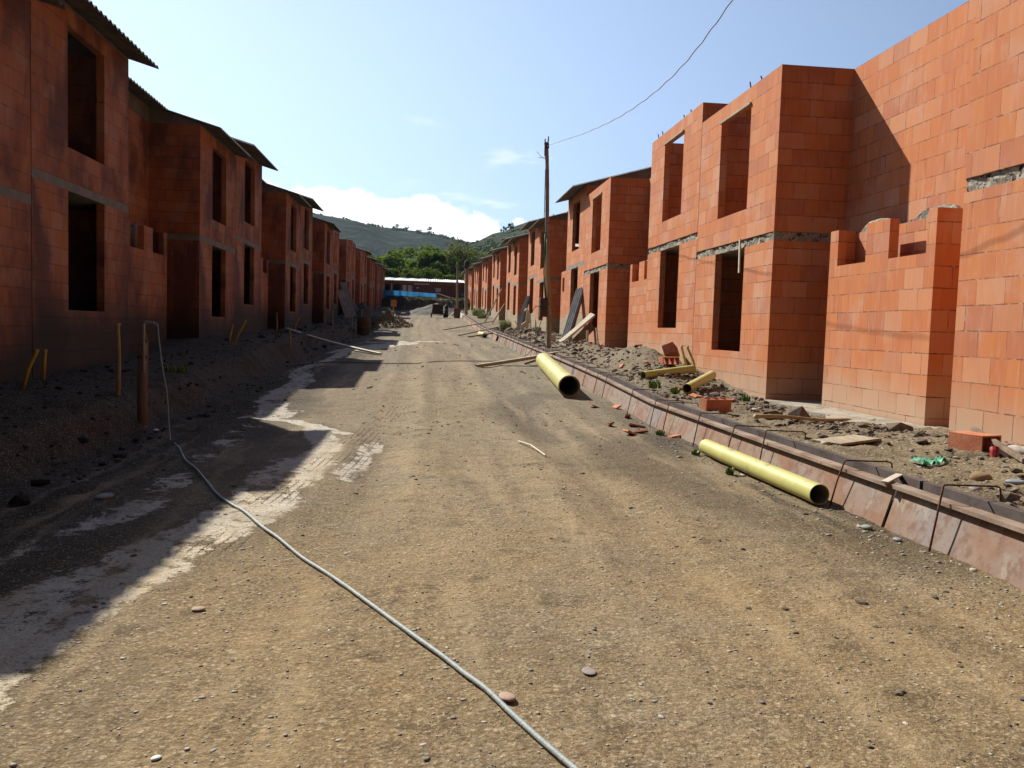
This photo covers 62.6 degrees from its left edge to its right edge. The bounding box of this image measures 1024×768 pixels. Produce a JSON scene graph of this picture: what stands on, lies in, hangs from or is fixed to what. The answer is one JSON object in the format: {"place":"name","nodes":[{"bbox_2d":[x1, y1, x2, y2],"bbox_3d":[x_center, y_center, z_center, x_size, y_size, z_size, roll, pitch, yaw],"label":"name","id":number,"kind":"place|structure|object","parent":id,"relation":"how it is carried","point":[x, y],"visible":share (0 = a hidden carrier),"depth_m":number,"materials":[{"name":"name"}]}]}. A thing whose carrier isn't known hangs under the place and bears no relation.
{"place":"outdoors","nodes":[
{"label":"outdoors","id":0,"kind":"place"},
{"bbox_2d":[313,213,467,256],"bbox_3d":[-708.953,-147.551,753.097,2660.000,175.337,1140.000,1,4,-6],"label":"hill","id":1,"kind":"structure","parent":0,"point":[375,241],"depth_m":743.55,"materials":[{"name":"plant"}]},
{"bbox_2d":[313,213,553,260],"bbox_3d":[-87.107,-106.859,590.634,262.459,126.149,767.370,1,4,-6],"label":"hillside scrub","id":2,"kind":"object","parent":1,"relation":"on","point":[493,244],"visible":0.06,"depth_m":543.58,"materials":[{"name":"green plant"}]},
{"bbox_2d":[431,304,448,317],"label":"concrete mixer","id":3,"kind":"object","parent":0,"point":[437,308],"visible":0.98,"depth_m":69.50,"materials":[{"name":"metal"}]},
{"bbox_2d":[461,222,528,257],"bbox_3d":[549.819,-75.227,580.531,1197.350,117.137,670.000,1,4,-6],"label":"hill","id":4,"kind":"structure","parent":0,"point":[498,237],"depth_m":527.34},
{"bbox_2d":[0,297,1023,767],"bbox_3d":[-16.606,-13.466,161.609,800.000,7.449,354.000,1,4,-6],"label":"ground","id":5,"kind":"structure","parent":0,"point":[128,615],"depth_m":4.10,"materials":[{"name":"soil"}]},
{"bbox_2d":[21,349,38,388],"bbox_3d":[-5.441,-0.167,9.504,0.190,0.460,0.048,1,4,-6],"label":"conduit","id":6,"kind":"object","parent":5,"relation":"on","point":[31,362],"visible":1,"depth_m":9.49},
{"bbox_2d":[0,0,67,384],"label":"terraced house","id":7,"kind":"structure","parent":5,"relation":"on","point":[15,260],"depth_m":10.37,"materials":[{"name":"brick"}]},
{"bbox_2d":[42,349,46,379],"bbox_3d":[-5.841,-0.240,10.516,0.062,0.381,0.048,1,4,-6],"label":"conduit","id":8,"kind":"object","parent":5,"relation":"on","point":[44,364],"visible":1,"depth_m":10.50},
{"bbox_2d":[30,0,158,376],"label":"terraced house","id":9,"kind":"structure","parent":5,"relation":"on","point":[82,52],"depth_m":12.74,"materials":[{"name":"brick"}]},
{"bbox_2d":[95,493,114,498],"bbox_3d":[-2.787,0.769,5.760,0.110,0.040,0.136,1,4,-6],"label":"rock","id":10,"kind":"object","parent":5,"relation":"on","point":[106,496],"visible":1,"depth_m":5.73,"materials":[{"name":"stone"}]},
{"bbox_2d":[114,323,120,395],"bbox_3d":[-4.738,-0.250,10.116,0.072,0.960,0.067,0,4,-28],"label":"stake","id":11,"kind":"object","parent":5,"relation":"on","point":[118,368],"visible":0.88,"depth_m":10.10,"materials":[{"name":"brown wood"}]},
{"bbox_2d":[137,321,158,426],"bbox_3d":[-4.248,-0.069,9.833,0.259,1.340,0.128,1,4,-6],"label":"water post","id":12,"kind":"object","parent":5,"relation":"on","point":[142,390],"visible":0.93,"depth_m":9.79,"materials":[{"name":"brown wood"}]},
{"bbox_2d":[165,364,188,371],"bbox_3d":[-5.325,-0.259,13.358,0.372,0.108,0.368,0,4,-27],"label":"weed clump","id":13,"kind":"object","parent":5,"relation":"on","point":[184,368],"visible":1,"depth_m":13.30,"materials":[{"name":"green plant"}]},
{"bbox_2d":[0,317,373,507],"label":"spoil clods","id":14,"kind":"object","parent":5,"relation":"on","point":[20,500],"visible":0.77,"depth_m":10.48,"materials":[{"name":"soil"}]},
{"bbox_2d":[128,77,253,352],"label":"terraced house","id":15,"kind":"structure","parent":5,"relation":"on","point":[181,216],"depth_m":18.70,"materials":[{"name":"brick"}]},
{"bbox_2d":[230,136,277,333],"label":"terraced house","id":16,"kind":"structure","parent":5,"relation":"on","point":[248,220],"depth_m":24.63,"materials":[{"name":"brick"}]},
{"bbox_2d":[260,179,311,330],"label":"terraced house","id":17,"kind":"structure","parent":5,"relation":"on","point":[280,251],"depth_m":30.31,"materials":[{"name":"brick"}]},
{"bbox_2d":[267,183,323,325],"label":"terraced house","id":18,"kind":"structure","parent":5,"relation":"on","point":[305,264],"depth_m":36.12,"materials":[{"name":"brick"}]},
{"bbox_2d":[311,217,340,322],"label":"terraced house","id":19,"kind":"structure","parent":5,"relation":"on","point":[322,239],"depth_m":41.84,"materials":[{"name":"brick"}]},
{"bbox_2d":[285,328,381,354],"bbox_3d":[-5.510,-1.327,25.389,0.140,0.629,5.742,-1,5,-41],"label":"plank","id":20,"kind":"object","parent":5,"relation":"on","point":[341,344],"visible":0.93,"depth_m":24.88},
{"bbox_2d":[331,230,338,319],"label":"terraced house","id":21,"kind":"structure","parent":5,"relation":"on","point":[335,270],"depth_m":47.62,"materials":[{"name":"brick"}]},
{"bbox_2d":[338,239,350,314],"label":"terraced house","id":22,"kind":"structure","parent":5,"relation":"on","point":[344,260],"depth_m":53.17,"materials":[{"name":"brick"}]},
{"bbox_2d":[348,240,355,301],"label":"terraced house","id":23,"kind":"structure","parent":5,"relation":"on","point":[353,256],"depth_m":59.02,"materials":[{"name":"brick"}]},
{"bbox_2d":[355,251,363,304],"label":"terraced house","id":24,"kind":"structure","parent":5,"relation":"on","point":[359,271],"depth_m":64.70,"materials":[{"name":"brick"}]},
{"bbox_2d":[357,317,369,334],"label":"drum","id":25,"kind":"object","parent":5,"relation":"on","point":[363,325],"visible":0.98,"depth_m":40.32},
{"bbox_2d":[356,247,372,304],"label":"terraced house","id":26,"kind":"structure","parent":5,"relation":"on","point":[365,252],"depth_m":70.32,"materials":[{"name":"brick"}]},
{"bbox_2d":[155,322,577,767],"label":"hose","id":27,"kind":"object","parent":5,"relation":"on","point":[543,742],"visible":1,"depth_m":3.34,"materials":[{"name":"rubber"}]},
{"bbox_2d":[353,306,388,327],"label":"soil heap","id":28,"kind":"object","parent":5,"relation":"on","point":[366,312],"visible":0.32,"depth_m":50.80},
{"bbox_2d":[338,290,352,317],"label":"corrugated sheet","id":29,"kind":"object","parent":28,"relation":"on","point":[344,302],"visible":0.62,"depth_m":48.72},
{"bbox_2d":[366,257,377,306],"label":"terraced house","id":30,"kind":"structure","parent":5,"relation":"on","point":[369,281],"depth_m":76.12,"materials":[{"name":"brick"}]},
{"bbox_2d":[367,256,379,309],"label":"terraced house","id":31,"kind":"structure","parent":5,"relation":"on","point":[373,286],"depth_m":81.94,"materials":[{"name":"brick"}]},
{"bbox_2d":[374,263,382,307],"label":"terraced house","id":32,"kind":"structure","parent":5,"relation":"on","point":[376,293],"depth_m":86.86,"materials":[{"name":"brick"}]},
{"bbox_2d":[380,267,386,305],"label":"terraced house","id":33,"kind":"structure","parent":5,"relation":"on","point":[381,287],"depth_m":96.20,"materials":[{"name":"brick"}]},
{"bbox_2d":[370,307,413,328],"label":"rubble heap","id":34,"kind":"object","parent":5,"relation":"on","point":[394,320],"visible":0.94,"depth_m":49.76,"materials":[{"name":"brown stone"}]},
{"bbox_2d":[385,268,398,277],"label":"broadleaf tree","id":35,"kind":"object","parent":5,"relation":"on","point":[392,272],"visible":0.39,"depth_m":124.48,"materials":[{"name":"green plant"}]},
{"bbox_2d":[382,245,422,277],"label":"broadleaf tree","id":36,"kind":"object","parent":5,"relation":"on","point":[391,261],"visible":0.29,"depth_m":131.86,"materials":[{"name":"green plant"}]},
{"bbox_2d":[398,266,419,278],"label":"broadleaf tree","id":37,"kind":"object","parent":5,"relation":"on","point":[408,274],"visible":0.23,"depth_m":125.24,"materials":[{"name":"green plant"}]},
{"bbox_2d":[383,290,436,297],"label":"tarpaulin fence","id":38,"kind":"object","parent":5,"relation":"on","point":[398,293],"visible":0.28,"depth_m":101.74,"materials":[{"name":"blue plastic"}]},
{"bbox_2d":[384,277,464,298],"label":"site shed","id":39,"kind":"structure","parent":5,"relation":"on","point":[445,287],"depth_m":111.04,"materials":[{"name":"metal"}]},
{"bbox_2d":[385,295,468,310],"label":"bank undergrowth","id":40,"kind":"object","parent":5,"relation":"on","point":[416,297],"visible":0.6,"depth_m":97.40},
{"bbox_2d":[416,267,441,279],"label":"broadleaf tree","id":41,"kind":"object","parent":5,"relation":"on","point":[425,273],"visible":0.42,"depth_m":124.94,"materials":[{"name":"green plant"}]},
{"bbox_2d":[415,249,449,279],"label":"broadleaf tree","id":42,"kind":"object","parent":5,"relation":"on","point":[434,261],"visible":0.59,"depth_m":132.58,"materials":[{"name":"green plant"}]},
{"bbox_2d":[418,242,447,275],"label":"broadleaf tree","id":43,"kind":"object","parent":5,"relation":"on","point":[430,247],"visible":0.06,"depth_m":146.90,"materials":[{"name":"green plant"}]},
{"bbox_2d":[404,303,464,315],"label":"gravel pile","id":44,"kind":"object","parent":5,"relation":"on","point":[426,310],"visible":0.56,"depth_m":76.63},
{"bbox_2d":[443,239,487,279],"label":"broadleaf tree","id":45,"kind":"object","parent":5,"relation":"on","point":[458,253],"visible":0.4,"depth_m":133.91,"materials":[{"name":"green plant"}]},
{"bbox_2d":[464,252,468,314],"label":"utility pole","id":46,"kind":"object","parent":5,"relation":"on","point":[466,264],"visible":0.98,"depth_m":71.47,"materials":[{"name":"brown wood"}]},
{"bbox_2d":[468,267,474,309],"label":"terraced house","id":47,"kind":"structure","parent":5,"relation":"on","point":[471,270],"depth_m":94.62,"materials":[{"name":"brick"}]},
{"bbox_2d":[470,262,481,307],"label":"terraced house","id":48,"kind":"structure","parent":5,"relation":"on","point":[475,283],"depth_m":88.32,"materials":[{"name":"brick"}]},
{"bbox_2d":[473,262,482,308],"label":"terraced house","id":49,"kind":"structure","parent":5,"relation":"on","point":[478,285],"depth_m":82.53,"materials":[{"name":"brick"}]},
{"bbox_2d":[477,255,492,308],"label":"terraced house","id":50,"kind":"structure","parent":5,"relation":"on","point":[483,281],"depth_m":75.81,"materials":[{"name":"brick"}]},
{"bbox_2d":[480,256,492,314],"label":"terraced house","id":51,"kind":"structure","parent":5,"relation":"on","point":[488,283],"depth_m":70.07,"materials":[{"name":"brick"}]},
{"bbox_2d":[487,246,506,317],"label":"terraced house","id":52,"kind":"structure","parent":5,"relation":"on","point":[493,281],"depth_m":64.12,"materials":[{"name":"brick"}]},
{"bbox_2d":[490,247,506,319],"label":"terraced house","id":53,"kind":"structure","parent":5,"relation":"on","point":[501,264],"depth_m":58.39,"materials":[{"name":"brick"}]},
{"bbox_2d":[498,320,511,329],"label":"weed clump","id":54,"kind":"object","parent":5,"relation":"on","point":[505,324],"visible":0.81,"depth_m":40.42,"materials":[{"name":"green plant"}]},
{"bbox_2d":[499,692,515,701],"bbox_3d":[-0.016,1.037,2.791,0.056,0.018,0.068,1,4,-6],"label":"rock","id":55,"kind":"object","parent":5,"relation":"on","point":[507,696],"visible":0.98,"depth_m":2.77,"materials":[{"name":"stone"}]},
{"bbox_2d":[500,233,528,321],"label":"terraced house","id":56,"kind":"structure","parent":5,"relation":"on","point":[509,280],"depth_m":52.34,"materials":[{"name":"brick"}]},
{"bbox_2d":[475,351,558,366],"bbox_3d":[0.600,-0.709,21.023,3.810,0.574,0.130,-2,5,-41],"label":"plank","id":57,"kind":"object","parent":5,"relation":"on","point":[506,361],"visible":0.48,"depth_m":20.37,"materials":[{"name":"brown wood"}]},
{"bbox_2d":[506,234,528,326],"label":"terraced house","id":58,"kind":"structure","parent":5,"relation":"on","point":[520,268],"depth_m":46.60,"materials":[{"name":"brick"}]},
{"bbox_2d":[512,340,529,353],"bbox_3d":[0.307,-1.211,27.850,0.341,0.458,2.980,1,4,-6],"label":"kerb form","id":59,"kind":"object","parent":5,"relation":"on","point":[519,347],"visible":0.61,"depth_m":27.71,"materials":[{"name":"metal"}]},
{"bbox_2d":[19,341,1023,767],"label":"soil clods","id":60,"kind":"object","parent":5,"relation":"on","point":[897,691],"visible":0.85,"depth_m":4.91,"materials":[{"name":"soil"}]},
{"bbox_2d":[516,295,529,328],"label":"corrugated sheet","id":61,"kind":"object","parent":5,"relation":"on","point":[522,314],"visible":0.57,"depth_m":40.98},
{"bbox_2d":[520,308,530,329],"bbox_3d":[0.642,-2.867,39.215,0.527,1.348,0.172,1,4,-6],"label":"broken frame","id":62,"kind":"object","parent":5,"relation":"on","point":[527,321],"visible":0.69,"depth_m":39.19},
{"bbox_2d":[522,344,544,359],"bbox_3d":[0.613,-0.931,24.878,0.346,0.458,2.980,1,4,-6],"label":"kerb form","id":63,"kind":"object","parent":5,"relation":"on","point":[533,350],"visible":0.6,"depth_m":24.87,"materials":[{"name":"metal"}]},
{"bbox_2d":[532,136,550,348],"bbox_3d":[0.886,-3.735,23.228,0.600,6.106,0.214,1,4,-6],"label":"utility pole","id":64,"kind":"object","parent":5,"relation":"on","point":[544,306],"visible":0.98,"depth_m":23.21,"materials":[{"name":"brown wood"}]},
{"bbox_2d":[292,318,541,366],"bbox_3d":[-1.861,-1.184,20.971,7.207,1.544,0.910,-1,5,-36],"label":"cable","id":65,"kind":"object","parent":64,"relation":"attached to","point":[406,363],"visible":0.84,"depth_m":19.83,"materials":[{"name":"black rubber"}]},
{"bbox_2d":[548,0,732,145],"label":"overhead wire","id":66,"kind":"object","parent":64,"relation":"attached to","point":[664,83],"visible":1,"depth_m":11.73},
{"bbox_2d":[520,212,565,328],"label":"terraced house","id":67,"kind":"structure","parent":5,"relation":"on","point":[532,263],"depth_m":41.03,"materials":[{"name":"brick"}]},
{"bbox_2d":[529,211,567,333],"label":"terraced house","id":68,"kind":"structure","parent":5,"relation":"on","point":[558,226],"depth_m":35.35,"materials":[{"name":"brick"}]},
{"bbox_2d":[536,353,579,396],"bbox_3d":[0.846,-0.257,16.942,0.366,0.561,6.037,2,4,-2],"label":"sewer pipe","id":69,"kind":"object","parent":5,"relation":"on","point":[565,382],"visible":1,"depth_m":15.27,"materials":[{"name":"yellow plastic"}]},
{"bbox_2d":[551,355,583,374],"bbox_3d":[1.220,-0.366,18.934,0.343,0.468,2.980,1,4,-6],"label":"kerb form","id":70,"kind":"object","parent":5,"relation":"on","point":[567,364],"visible":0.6,"depth_m":18.55,"materials":[{"name":"wood"}]},
{"bbox_2d":[561,287,582,337],"bbox_3d":[1.914,-2.156,26.982,0.362,2.012,1.430,4,4,28],"label":"corrugated sheet","id":71,"kind":"object","parent":5,"relation":"on","point":[573,310],"visible":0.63,"depth_m":27.03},
{"bbox_2d":[559,313,594,342],"bbox_3d":[1.944,-1.658,25.127,1.109,0.944,0.178,1,4,-17],"label":"plank","id":72,"kind":"object","parent":5,"relation":"on","point":[579,326],"visible":0.91,"depth_m":25.09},
{"bbox_2d":[572,322,594,340],"bbox_3d":[2.065,-1.408,25.348,0.908,0.919,0.050,1,4,-12],"label":"plank","id":73,"kind":"object","parent":5,"relation":"on","point":[581,334],"visible":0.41,"depth_m":25.34,"materials":[{"name":"brown wood"}]},
{"bbox_2d":[582,667,596,674],"bbox_3d":[0.279,1.038,3.043,0.051,0.011,0.068,1,4,-6],"label":"rock","id":74,"kind":"object","parent":5,"relation":"on","point":[588,670],"visible":1,"depth_m":3.04,"materials":[{"name":"stone"}]},
{"bbox_2d":[573,364,616,394],"bbox_3d":[1.526,-0.075,15.962,0.353,0.472,2.980,1,4,-6],"label":"kerb form","id":75,"kind":"object","parent":5,"relation":"on","point":[591,374],"visible":0.69,"depth_m":15.66,"materials":[{"name":"wood"}]},
{"bbox_2d":[556,167,650,337],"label":"terraced house","id":76,"kind":"structure","parent":5,"relation":"on","point":[576,195],"depth_m":28.68,"materials":[{"name":"brick"}]},
{"bbox_2d":[582,177,650,347],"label":"terraced house","id":77,"kind":"structure","parent":5,"relation":"on","point":[616,250],"depth_m":23.74,"materials":[{"name":"brick"}]},
{"bbox_2d":[601,377,667,421],"bbox_3d":[1.828,0.241,12.992,0.353,0.516,2.980,1,4,-6],"label":"kerb form","id":78,"kind":"object","parent":5,"relation":"on","point":[618,391],"visible":0.65,"depth_m":12.74,"materials":[{"name":"wood"}]},
{"bbox_2d":[647,380,662,388],"bbox_3d":[2.255,-0.004,13.232,0.222,0.143,0.252,5,5,44],"label":"weed clump","id":79,"kind":"object","parent":5,"relation":"on","point":[652,384],"visible":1,"depth_m":13.22,"materials":[{"name":"green plant"}]},
{"bbox_2d":[640,365,695,377],"bbox_3d":[2.680,-0.205,14.405,1.198,0.245,0.136,-1,5,-35],"label":"sewer pipe","id":80,"kind":"object","parent":5,"relation":"on","point":[673,370],"visible":0.95,"depth_m":14.34,"materials":[{"name":"yellow plastic"}]},
{"bbox_2d":[658,357,679,364],"bbox_3d":[2.903,-0.431,15.586,0.330,0.140,0.200,1,4,-16],"label":"hollow block","id":81,"kind":"object","parent":5,"relation":"on","point":[669,360],"depth_m":15.54,"materials":[{"name":"brick"}]},
{"bbox_2d":[662,342,679,356],"bbox_3d":[3.114,-0.645,16.500,0.230,0.200,0.330,-22,-26,20],"label":"hollow block","id":82,"kind":"object","parent":5,"relation":"on","point":[670,349],"depth_m":16.38,"materials":[{"name":"brick"}]},
{"bbox_2d":[646,401,747,445],"bbox_3d":[2.135,0.517,10.020,0.344,0.393,2.980,1,4,-6],"label":"kerb form","id":83,"kind":"object","parent":5,"relation":"on","point":[682,420],"visible":0.58,"depth_m":9.81,"materials":[{"name":"metal"}]},
{"bbox_2d":[644,102,751,364],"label":"terraced house","id":84,"kind":"structure","parent":5,"relation":"on","point":[673,235],"depth_m":18.06,"materials":[{"name":"brick"}]},
{"bbox_2d":[682,371,715,392],"bbox_3d":[2.945,-0.041,13.174,0.144,0.284,1.708,4,4,25],"label":"sewer pipe","id":85,"kind":"object","parent":5,"relation":"on","point":[696,383],"visible":1,"depth_m":12.87,"materials":[{"name":"yellow plastic"}]},
{"bbox_2d":[700,398,731,411],"bbox_3d":[2.495,0.259,10.301,0.360,0.160,0.130,0,10,-21],"label":"hollow block","id":86,"kind":"object","parent":5,"relation":"on","point":[719,404],"depth_m":10.25,"materials":[{"name":"brick"}]},
{"bbox_2d":[493,327,1023,506],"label":"spoil clods","id":87,"kind":"object","parent":5,"relation":"on","point":[1008,497],"visible":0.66,"depth_m":9.87,"materials":[{"name":"soil"}]},
{"bbox_2d":[699,439,828,504],"bbox_3d":[2.113,0.723,7.362,0.154,0.161,2.421,1,4,-7],"label":"sewer pipe","id":88,"kind":"object","parent":5,"relation":"on","point":[811,491],"visible":1,"depth_m":6.90,"materials":[{"name":"yellow plastic"}]},
{"bbox_2d":[521,336,1019,502],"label":"gravel","id":89,"kind":"structure","parent":5,"relation":"on","point":[910,450],"depth_m":8.41,"materials":[{"name":"gravel"}]},
{"bbox_2d":[753,414,851,421],"bbox_3d":[3.173,0.366,9.129,1.357,0.099,0.054,0,4,-24],"label":"bamboo cane","id":90,"kind":"object","parent":5,"relation":"on","point":[756,416],"visible":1,"depth_m":9.07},
{"bbox_2d":[609,421,1023,618],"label":"gravel","id":91,"kind":"structure","parent":5,"relation":"on","point":[901,552],"depth_m":5.29,"materials":[{"name":"gravel"}]},
{"bbox_2d":[726,427,927,526],"bbox_3d":[2.433,0.727,7.042,0.341,0.385,2.980,1,4,-6],"label":"kerb form","id":92,"kind":"object","parent":5,"relation":"on","point":[862,490],"visible":0.6,"depth_m":6.37,"materials":[{"name":"metal"}]},
{"bbox_2d":[759,430,805,459],"bbox_3d":[2.407,0.638,7.549,0.502,0.456,0.042,1,4,-15],"label":"steel pin","id":93,"kind":"object","parent":92,"relation":"hanging from","point":[777,430],"visible":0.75,"depth_m":7.51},
{"bbox_2d":[829,460,892,506],"bbox_3d":[2.554,0.757,6.145,0.496,0.413,0.043,1,4,-6],"label":"steel pin","id":94,"kind":"object","parent":92,"relation":"hanging from","point":[844,461],"visible":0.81,"depth_m":6.12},
{"bbox_2d":[881,473,902,482],"bbox_3d":[2.563,0.635,5.674,0.050,0.022,0.354,5,5,39],"label":"plank","id":95,"kind":"object","parent":92,"relation":"on","point":[893,477],"visible":1,"depth_m":5.64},
{"bbox_2d":[692,0,976,425],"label":"terraced house","id":96,"kind":"structure","parent":5,"relation":"on","point":[831,198],"depth_m":12.04,"materials":[{"name":"brick"}]},
{"bbox_2d":[813,435,880,445],"bbox_3d":[2.933,0.491,7.360,0.647,0.032,0.270,-1,5,-38],"label":"wood board","id":97,"kind":"object","parent":5,"relation":"on","point":[848,440],"visible":1,"depth_m":7.30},
{"bbox_2d":[765,400,938,430],"bbox_3d":[4.329,0.444,10.412,1.400,0.134,4.280,1,4,-6],"label":"concrete apron","id":98,"kind":"object","parent":5,"relation":"on","point":[815,407],"visible":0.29,"depth_m":10.61,"materials":[{"name":"concrete"}]},
{"bbox_2d":[908,456,951,465],"bbox_3d":[3.164,0.582,6.310,0.357,0.073,0.146,1,4,-19],"label":"plastic wrapper","id":99,"kind":"object","parent":5,"relation":"on","point":[925,461],"visible":0.99,"depth_m":6.32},
{"bbox_2d":[884,481,1023,589],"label":"kerb form","id":100,"kind":"object","parent":5,"relation":"on","point":[986,535],"visible":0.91,"depth_m":4.84,"materials":[{"name":"metal"}]},
{"bbox_2d":[928,484,1001,551],"bbox_3d":[2.673,0.817,4.977,0.500,0.455,0.031,1,4,-13],"label":"steel pin","id":101,"kind":"object","parent":100,"relation":"hanging from","point":[938,509],"visible":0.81,"depth_m":4.93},
{"bbox_2d":[948,431,1001,451],"bbox_3d":[3.833,0.479,6.978,0.240,0.140,0.300,0,4,-26],"label":"hollow block","id":102,"kind":"object","parent":5,"relation":"on","point":[968,441],"depth_m":6.90,"materials":[{"name":"brick"}]},
{"bbox_2d":[970,426,1023,462],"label":"plank","id":103,"kind":"object","parent":102,"relation":"on","point":[1008,450],"visible":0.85,"depth_m":6.55,"materials":[{"name":"brown wood"}]},
{"bbox_2d":[970,472,992,480],"bbox_3d":[3.154,0.631,5.657,0.135,0.082,0.097,4,4,32],"label":"rock","id":104,"kind":"object","parent":5,"relation":"on","point":[980,476],"visible":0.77,"depth_m":5.63,"materials":[{"name":"stone"}]},
{"bbox_2d":[948,0,1023,446],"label":"terraced house","id":105,"kind":"structure","parent":5,"relation":"on","point":[987,390],"depth_m":7.57,"materials":[{"name":"brick"}]},
{"bbox_2d":[989,446,999,457],"bbox_3d":[3.781,0.539,6.593,0.070,0.111,0.101,3,4,21],"label":"plastic cup","id":106,"kind":"object","parent":5,"relation":"on","point":[994,451],"visible":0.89,"depth_m":6.57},
{"bbox_2d":[999,445,1023,456],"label":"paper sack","id":107,"kind":"object","parent":5,"relation":"on","point":[1018,449],"visible":0.46,"depth_m":6.72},
{"bbox_2d":[1005,479,1023,484],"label":"rock","id":108,"kind":"object","parent":5,"relation":"on","point":[1017,481],"visible":0.98,"depth_m":5.50,"materials":[{"name":"stone"}]},
{"bbox_2d":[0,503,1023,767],"bbox_3d":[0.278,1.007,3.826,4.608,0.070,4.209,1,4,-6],"label":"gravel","id":109,"kind":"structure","parent":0,"point":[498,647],"depth_m":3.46,"materials":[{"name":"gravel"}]},
{"bbox_2d":[91,0,968,241],"label":"sky","id":110,"kind":"structure","parent":0,"point":[438,115],"materials":[{"name":"blue"}]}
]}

